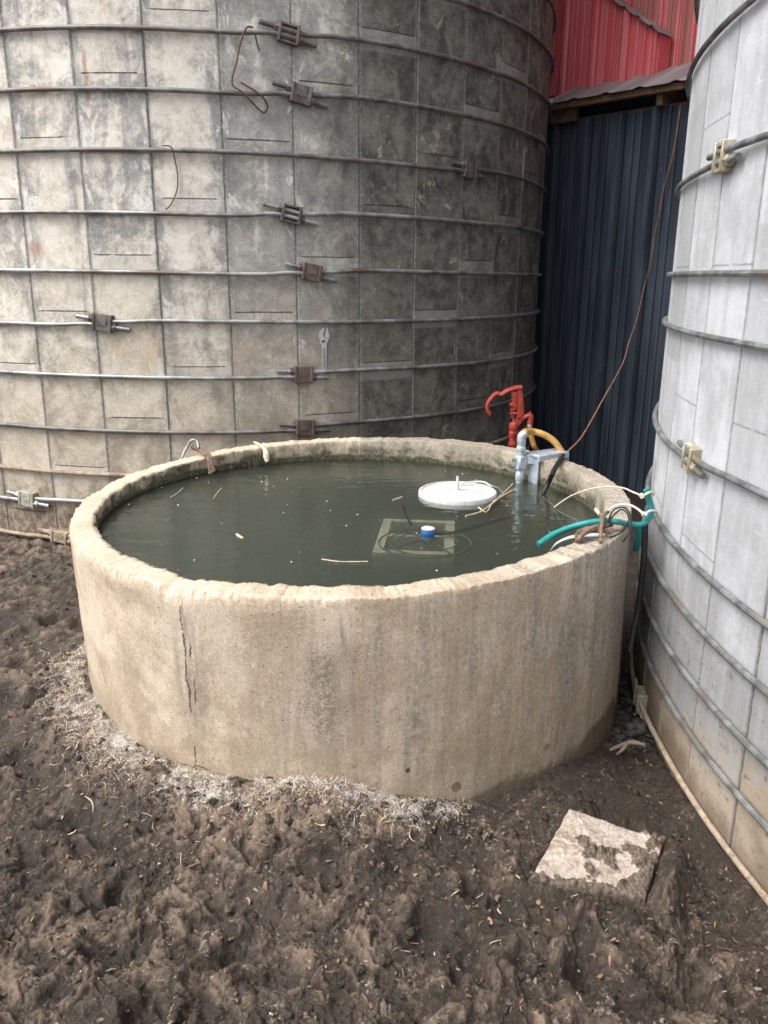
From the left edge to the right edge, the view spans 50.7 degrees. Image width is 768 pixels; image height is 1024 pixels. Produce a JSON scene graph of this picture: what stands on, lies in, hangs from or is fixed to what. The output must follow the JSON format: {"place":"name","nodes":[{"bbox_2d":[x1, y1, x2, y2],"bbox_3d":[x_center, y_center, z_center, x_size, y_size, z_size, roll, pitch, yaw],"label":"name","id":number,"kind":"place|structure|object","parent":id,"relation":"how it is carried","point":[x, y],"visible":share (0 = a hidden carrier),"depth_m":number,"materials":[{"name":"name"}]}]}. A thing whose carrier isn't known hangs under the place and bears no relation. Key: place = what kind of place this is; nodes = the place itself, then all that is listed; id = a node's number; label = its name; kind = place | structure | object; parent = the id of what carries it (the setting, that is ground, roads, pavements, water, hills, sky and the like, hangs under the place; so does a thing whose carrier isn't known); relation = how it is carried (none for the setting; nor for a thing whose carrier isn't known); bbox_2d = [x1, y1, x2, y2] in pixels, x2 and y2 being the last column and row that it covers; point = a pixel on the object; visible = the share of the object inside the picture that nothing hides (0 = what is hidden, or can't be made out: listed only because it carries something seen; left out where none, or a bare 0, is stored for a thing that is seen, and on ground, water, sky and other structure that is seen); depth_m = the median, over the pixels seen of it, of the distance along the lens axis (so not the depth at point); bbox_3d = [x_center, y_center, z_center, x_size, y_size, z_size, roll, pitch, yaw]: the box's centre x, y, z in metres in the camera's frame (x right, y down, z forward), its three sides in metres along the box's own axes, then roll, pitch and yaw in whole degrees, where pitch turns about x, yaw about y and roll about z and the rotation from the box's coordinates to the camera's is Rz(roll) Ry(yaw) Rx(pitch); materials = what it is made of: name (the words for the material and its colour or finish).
{"place":"outdoors","nodes":[
{"label":"outdoors","id":0,"kind":"place"},
{"bbox_2d":[0,492,767,1023],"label":"ground","id":1,"kind":"structure","parent":0,"point":[212,962],"depth_m":1.83,"materials":[{"name":"brown soil"}]},
{"bbox_2d":[3,642,488,868],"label":"dung stalks","id":2,"kind":"object","parent":1,"relation":"on","point":[171,768],"visible":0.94,"depth_m":2.17,"materials":[{"name":"plant"}]},
{"bbox_2d":[15,650,484,872],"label":"dung clods","id":3,"kind":"object","parent":1,"relation":"on","point":[212,801],"visible":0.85,"depth_m":2.12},
{"bbox_2d":[15,642,486,840],"bbox_3d":[-0.571,0.669,2.340,1.819,0.162,0.613,11,19,32],"label":"pale chaff","id":4,"kind":"object","parent":1,"relation":"on","point":[211,781],"visible":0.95,"depth_m":2.17,"materials":[{"name":"plant"}]},
{"bbox_2d":[0,0,556,544],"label":"concrete silo","id":5,"kind":"object","parent":1,"relation":"on","point":[368,190],"visible":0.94,"depth_m":3.82,"materials":[{"name":"concrete"}]},
{"bbox_2d":[161,145,177,209],"bbox_3d":[-0.941,-1.471,3.574,0.061,0.266,0.035,0,16,0],"label":"loose wire","id":6,"kind":"object","parent":5,"relation":"attached to","point":[177,176],"visible":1,"depth_m":3.58,"materials":[{"name":"brown metal"}]},
{"bbox_2d":[231,25,268,112],"bbox_3d":[-0.580,-1.908,3.496,0.162,0.333,0.030,-6,17,-21],"label":"bent wire","id":7,"kind":"object","parent":5,"relation":"attached to","point":[244,84],"visible":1,"depth_m":3.50,"materials":[{"name":"brown metal"}]},
{"bbox_2d":[318,328,329,381],"bbox_3d":[-0.291,-0.764,3.950,0.055,0.260,0.016,-6,17,-21],"label":"adjustable wrench","id":8,"kind":"object","parent":5,"relation":"hanging from","point":[323,341],"visible":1,"depth_m":3.94,"materials":[{"name":"silver metal"}]},
{"bbox_2d":[69,437,631,800],"bbox_3d":[-0.102,0.309,2.981,1.894,0.808,1.900,-1,17,0],"label":"stock tank","id":9,"kind":"object","parent":1,"relation":"on","point":[486,671],"visible":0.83,"depth_m":2.21,"materials":[{"name":"concrete"}]},
{"bbox_2d":[180,439,215,473],"bbox_3d":[-0.766,-0.236,3.404,0.203,0.122,0.073,12,20,35],"label":"iron hook","id":10,"kind":"object","parent":9,"relation":"hanging from","point":[210,462],"visible":0.99,"depth_m":3.40,"materials":[{"name":"metal"}]},
{"bbox_2d":[253,441,268,461],"bbox_3d":[-0.542,-0.270,3.591,0.028,0.061,0.209,-6,17,-20],"label":"twine knot","id":11,"kind":"object","parent":9,"relation":"hanging from","point":[266,454],"visible":1,"depth_m":3.50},
{"bbox_2d":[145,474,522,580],"bbox_3d":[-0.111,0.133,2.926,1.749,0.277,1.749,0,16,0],"label":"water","id":12,"kind":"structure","parent":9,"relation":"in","point":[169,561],"depth_m":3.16,"materials":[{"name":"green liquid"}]},
{"bbox_2d":[321,559,367,561],"bbox_3d":[-0.117,0.144,2.381,0.140,0.004,0.016,3,16,7],"label":"floating straw","id":13,"kind":"object","parent":12,"relation":"on","point":[343,561],"visible":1,"depth_m":2.38,"materials":[{"name":"beige plant"}]},
{"bbox_2d":[418,476,499,511],"bbox_3d":[0.283,-0.086,3.118,0.302,0.101,0.302,8,18,24],"label":"tank float","id":14,"kind":"object","parent":12,"relation":"on","point":[457,495],"visible":0.98,"depth_m":3.06,"materials":[{"name":"white plastic"}]},
{"bbox_2d":[465,488,516,516],"bbox_3d":[0.412,-0.037,3.019,0.028,0.005,0.452,10,19,30],"label":"floating straw","id":15,"kind":"object","parent":12,"relation":"on","point":[490,504],"visible":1,"depth_m":2.98,"materials":[{"name":"beige plant"}]},
{"bbox_2d":[478,483,512,512],"bbox_3d":[0.423,-0.058,3.091,0.048,0.004,0.442,6,17,20],"label":"floating straw","id":16,"kind":"object","parent":12,"relation":"on","point":[495,499],"visible":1,"depth_m":3.06,"materials":[{"name":"beige plant"}]},
{"bbox_2d":[498,488,579,521],"bbox_3d":[0.609,-0.039,3.032,0.112,0.021,0.468,-9,19,-29],"label":"tether line","id":17,"kind":"object","parent":12,"relation":"on","point":[543,498],"visible":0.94,"depth_m":3.10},
{"bbox_2d":[372,518,454,586],"bbox_3d":[0.107,0.191,2.756,0.255,0.234,0.372,2,16,5],"label":"cinder block","id":18,"kind":"object","parent":9,"relation":"on","point":[388,568],"depth_m":2.57,"materials":[{"name":"concrete"}]},
{"bbox_2d":[378,505,471,558],"bbox_3d":[0.134,0.054,2.735,0.306,0.054,0.516,0,16,0],"label":"tank heater","id":19,"kind":"object","parent":18,"relation":"on","point":[427,536],"visible":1,"depth_m":2.64,"materials":[{"name":"blue plastic"}]},
{"bbox_2d":[511,431,568,517],"bbox_3d":[0.639,-0.160,3.336,0.237,0.368,0.098,-10,19,-31],"label":"filler pipe","id":20,"kind":"object","parent":9,"relation":"attached to","point":[521,460],"visible":0.95,"depth_m":3.30,"materials":[{"name":"silver plastic"}]},
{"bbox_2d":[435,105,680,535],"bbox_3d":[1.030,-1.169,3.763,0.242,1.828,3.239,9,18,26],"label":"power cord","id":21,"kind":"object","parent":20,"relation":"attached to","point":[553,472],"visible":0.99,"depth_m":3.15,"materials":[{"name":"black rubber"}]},
{"bbox_2d":[536,488,653,546],"bbox_3d":[0.652,0.024,2.417,0.403,0.149,0.094,-5,17,-19],"label":"teal pipe","id":22,"kind":"object","parent":9,"relation":"attached to","point":[584,523],"visible":0.91,"depth_m":2.41,"materials":[{"name":"plastic"}]},
{"bbox_2d":[574,507,612,543],"bbox_3d":[0.636,0.036,2.394,0.090,0.059,0.266,9,18,26],"label":"leather lashing","id":23,"kind":"object","parent":22,"relation":"attached to","point":[601,527],"visible":0.98,"depth_m":2.33,"materials":[{"name":"brown leather"}]},
{"bbox_2d":[550,533,604,550],"bbox_3d":[0.543,0.103,2.391,0.090,0.118,0.194,-14,21,-40],"label":"white strap","id":24,"kind":"object","parent":23,"relation":"attached to","point":[572,536],"visible":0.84,"depth_m":2.33,"materials":[{"name":"plastic"}]},
{"bbox_2d":[554,486,654,507],"bbox_3d":[0.704,-0.037,2.709,0.070,0.180,0.490,-8,18,-26],"label":"cream tether","id":25,"kind":"object","parent":22,"relation":"attached to","point":[641,495],"visible":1,"depth_m":2.63,"materials":[{"name":"beige plastic"}]},
{"bbox_2d":[607,506,631,541],"bbox_3d":[0.683,0.036,2.350,0.067,0.069,0.168,3,17,10],"label":"black wire","id":26,"kind":"object","parent":22,"relation":"attached to","point":[614,514],"visible":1,"depth_m":2.35,"materials":[{"name":"rubber"}]},
{"bbox_2d":[608,503,657,516],"bbox_3d":[0.771,-0.005,2.512,0.162,0.036,0.062,3,16,10],"label":"tie strap","id":27,"kind":"object","parent":22,"relation":"attached to","point":[643,513],"visible":0.94,"depth_m":2.51,"materials":[{"name":"white plastic"}]},
{"bbox_2d":[632,527,641,551],"bbox_3d":[0.833,0.087,2.663,0.024,0.093,0.030,0,16,0],"label":"green hose","id":28,"kind":"object","parent":9,"relation":"attached to","point":[636,545],"visible":0.83,"depth_m":2.65,"materials":[{"name":"teal plastic"}]},
{"bbox_2d":[627,525,647,652],"bbox_3d":[0.818,0.244,2.604,0.030,0.426,0.097,7,18,22],"label":"black hose","id":29,"kind":"object","parent":9,"relation":"hanging from","point":[640,589],"visible":0.97,"depth_m":2.62,"materials":[{"name":"rubber"}]},
{"bbox_2d":[0,541,767,1023],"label":"leaf litter","id":30,"kind":"object","parent":1,"relation":"on","point":[298,917],"visible":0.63,"depth_m":1.78,"materials":[{"name":"plant"}]},
{"bbox_2d":[485,385,533,447],"bbox_3d":[0.585,-0.115,3.902,0.229,0.989,0.043,0,16,0],"label":"yard hydrant","id":31,"kind":"object","parent":1,"relation":"on","point":[519,416],"visible":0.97,"depth_m":3.79,"materials":[{"name":"red metal"}]},
{"bbox_2d":[522,427,566,460],"bbox_3d":[0.678,-0.208,3.598,0.250,0.428,0.597,0,16,0],"label":"garden hose","id":32,"kind":"object","parent":31,"relation":"attached to","point":[531,432],"visible":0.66,"depth_m":3.34,"materials":[{"name":"beige rubber"}]},
{"bbox_2d":[528,809,665,907],"bbox_3d":[0.515,0.908,1.964,0.247,0.209,0.338,9,19,28],"label":"concrete block","id":33,"kind":"object","parent":1,"relation":"on","point":[593,856],"depth_m":1.94,"materials":[{"name":"beige concrete"}]},
{"bbox_2d":[528,62,692,494],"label":"metal shed","id":34,"kind":"structure","parent":1,"relation":"on","point":[609,157],"depth_m":5.44,"materials":[{"name":"blue metal"}]},
{"bbox_2d":[549,0,699,96],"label":"red barn","id":35,"kind":"structure","parent":34,"relation":"on","point":[596,42],"depth_m":5.33,"materials":[{"name":"red metal"}]},
{"bbox_2d":[609,740,644,754],"bbox_3d":[0.743,0.721,2.485,0.107,0.041,0.035,0,16,0],"label":"dead root","id":36,"kind":"object","parent":1,"relation":"on","point":[624,745],"visible":1,"depth_m":2.48,"materials":[{"name":"beige wood"}]},
{"bbox_2d":[629,0,767,905],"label":"concrete silo","id":37,"kind":"object","parent":1,"relation":"on","point":[698,658],"visible":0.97,"depth_m":2.10,"materials":[{"name":"concrete"}]},
{"bbox_2d":[611,659,656,751],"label":"gap gravel","id":38,"kind":"structure","parent":0,"point":[639,725],"depth_m":2.66,"materials":[{"name":"grey gravel"}]}
]}

